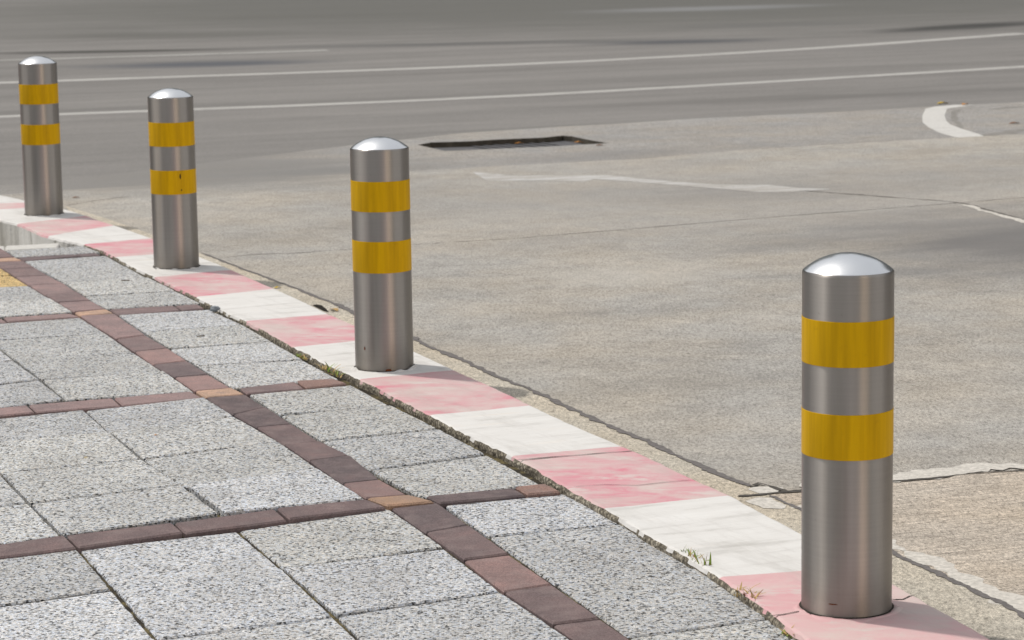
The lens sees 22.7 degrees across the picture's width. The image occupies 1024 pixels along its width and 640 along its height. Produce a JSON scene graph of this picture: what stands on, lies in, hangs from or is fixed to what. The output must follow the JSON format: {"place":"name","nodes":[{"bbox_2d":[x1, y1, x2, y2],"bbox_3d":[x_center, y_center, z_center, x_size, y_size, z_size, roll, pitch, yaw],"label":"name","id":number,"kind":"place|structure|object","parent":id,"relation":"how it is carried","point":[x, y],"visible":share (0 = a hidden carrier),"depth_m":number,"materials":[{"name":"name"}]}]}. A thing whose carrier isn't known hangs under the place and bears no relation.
{"place":"outdoors","nodes":[
{"label":"outdoors","id":0,"kind":"place"},
{"bbox_2d":[0,243,792,639],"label":"pavement","id":1,"kind":"structure","parent":0,"point":[282,459],"depth_m":6.72,"materials":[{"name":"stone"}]},
{"bbox_2d":[210,306,219,311],"bbox_3d":[-1.178,-0.044,10.100,0.037,0.026,0.032,1,9,13],"label":"pebble","id":2,"kind":"object","parent":1,"relation":"on","point":[214,308],"visible":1,"depth_m":10.09,"materials":[{"name":"grey stone"}]},
{"bbox_2d":[295,353,306,360],"bbox_3d":[-0.747,0.128,9.019,0.055,0.018,0.124,-7,11,-34],"label":"grass tuft","id":3,"kind":"object","parent":1,"relation":"on","point":[303,356],"visible":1,"depth_m":9.01,"materials":[{"name":"plant"}]},
{"bbox_2d":[318,362,344,377],"bbox_3d":[-0.620,0.165,8.719,0.085,0.036,0.223,-4,10,-19],"label":"grass tuft","id":4,"kind":"object","parent":1,"relation":"on","point":[327,367],"visible":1,"depth_m":8.74,"materials":[{"name":"plant"}]},
{"bbox_2d":[778,625,793,637],"bbox_3d":[0.595,0.676,5.500,0.071,0.024,0.128,-1,9,0],"label":"grass tuft","id":5,"kind":"object","parent":1,"relation":"on","point":[785,633],"visible":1,"depth_m":5.52,"materials":[{"name":"plant"}]},
{"bbox_2d":[0,0,1023,184],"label":"road","id":6,"kind":"structure","parent":0,"point":[364,34],"depth_m":26.93,"materials":[{"name":"grey asphalt"}]},
{"bbox_2d":[0,50,328,60],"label":"road marking","id":7,"kind":"object","parent":6,"relation":"on","point":[172,55],"visible":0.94,"depth_m":29.62,"materials":[{"name":"paint"}]},
{"bbox_2d":[0,195,988,639],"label":"kerb","id":8,"kind":"structure","parent":6,"relation":"on","point":[660,507],"depth_m":7.35,"materials":[{"name":"white paint"}]},
{"bbox_2d":[18,56,65,216],"bbox_3d":[-2.469,-0.954,13.364,0.224,0.862,0.220,-1,9,0],"label":"bollard","id":9,"kind":"object","parent":8,"relation":"on","point":[40,130],"visible":0.99,"depth_m":13.29,"materials":[{"name":"brushed steel"},{"name":"polished steel"},{"name":"yellow paint"}]},
{"bbox_2d":[147,88,200,269],"bbox_3d":[-1.500,-0.614,11.277,0.227,0.825,0.229,-1,9,0],"label":"bollard","id":10,"kind":"object","parent":8,"relation":"on","point":[171,130],"visible":1,"depth_m":11.20,"materials":[{"name":"brushed steel"},{"name":"polished steel"},{"name":"yellow paint"}]},
{"bbox_2d":[350,136,418,372],"bbox_3d":[-0.443,-0.214,8.688,0.229,0.825,0.236,6,12,37],"label":"bollard","id":11,"kind":"object","parent":8,"relation":"on","point":[381,239],"visible":1,"depth_m":8.61,"materials":[{"name":"brushed steel"},{"name":"polished steel"},{"name":"yellow paint"}]},
{"bbox_2d":[685,547,711,564],"bbox_3d":[0.449,0.568,6.101,0.045,0.047,0.145,-4,10,-21],"label":"grass tuft","id":12,"kind":"object","parent":8,"relation":"on","point":[695,556],"visible":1,"depth_m":6.09,"materials":[{"name":"green plant"}]},
{"bbox_2d":[733,582,765,599],"bbox_3d":[0.541,0.617,5.795,0.059,0.044,0.127,-3,9,-14],"label":"grass tuft","id":13,"kind":"object","parent":8,"relation":"on","point":[752,596],"visible":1,"depth_m":5.79,"materials":[{"name":"brown plant"}]},
{"bbox_2d":[793,252,902,622],"bbox_3d":[0.743,0.262,5.606,0.254,0.827,0.251,-1,9,0],"label":"bollard","id":14,"kind":"object","parent":8,"relation":"on","point":[847,407],"visible":1,"depth_m":5.53,"materials":[{"name":"brushed steel"},{"name":"polished steel"},{"name":"yellow paint"}]},
{"bbox_2d":[0,66,1023,117],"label":"road marking","id":15,"kind":"object","parent":6,"relation":"on","point":[523,95],"visible":0.97,"depth_m":22.41,"materials":[{"name":"paint"}]},
{"bbox_2d":[0,33,1023,83],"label":"road marking","id":16,"kind":"object","parent":6,"relation":"on","point":[899,42],"visible":0.97,"depth_m":26.94,"materials":[{"name":"paint"}]},
{"bbox_2d":[0,102,1023,194],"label":"road apron","id":17,"kind":"object","parent":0,"point":[639,140],"visible":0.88,"depth_m":17.68,"materials":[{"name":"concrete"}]},
{"bbox_2d":[420,136,603,150],"bbox_3d":[-0.019,-1.185,17.715,1.211,0.088,0.746,-5,10,-22],"label":"drain cover","id":18,"kind":"object","parent":17,"relation":"in","point":[511,143],"visible":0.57,"depth_m":17.95,"materials":[{"name":"metal"}]},
{"bbox_2d":[922,105,981,136],"bbox_3d":[3.269,-1.488,18.980,0.415,0.001,3.014,1,9,9],"label":"road marking","id":19,"kind":"object","parent":17,"relation":"on","point":[933,118],"visible":1,"depth_m":18.75,"materials":[{"name":"white paint"}]},
{"bbox_2d":[1,134,1023,494],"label":"road lane","id":20,"kind":"structure","parent":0,"point":[675,336],"depth_m":11.37,"materials":[{"name":"concrete"}]},
{"bbox_2d":[66,206,1023,639],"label":"gutter","id":21,"kind":"object","parent":20,"relation":"on","point":[972,610],"visible":0.52,"depth_m":7.16,"materials":[{"name":"concrete"}]},
{"bbox_2d":[313,304,327,311],"bbox_3d":[-0.774,-0.049,10.413,0.034,0.001,0.213,-4,10,-20],"label":"gutter hole","id":22,"kind":"object","parent":21,"relation":"on","point":[321,307],"visible":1,"depth_m":10.43,"materials":[{"name":"black"}]},
{"bbox_2d":[67,106,1023,617],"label":"road joint","id":23,"kind":"object","parent":20,"relation":"on","point":[1007,600],"visible":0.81,"depth_m":7.19,"materials":[{"name":"grey concrete"}]},
{"bbox_2d":[473,172,823,191],"bbox_3d":[0.749,-0.819,15.064,2.424,0.001,0.540,4,10,28],"label":"road marking","id":24,"kind":"object","parent":20,"relation":"on","point":[585,178],"visible":1,"depth_m":15.17,"materials":[{"name":"paint"}]},
{"bbox_2d":[771,471,1023,611],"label":"road slab","id":25,"kind":"structure","parent":20,"relation":"on","point":[972,524],"depth_m":6.65,"materials":[{"name":"concrete"}]}
]}

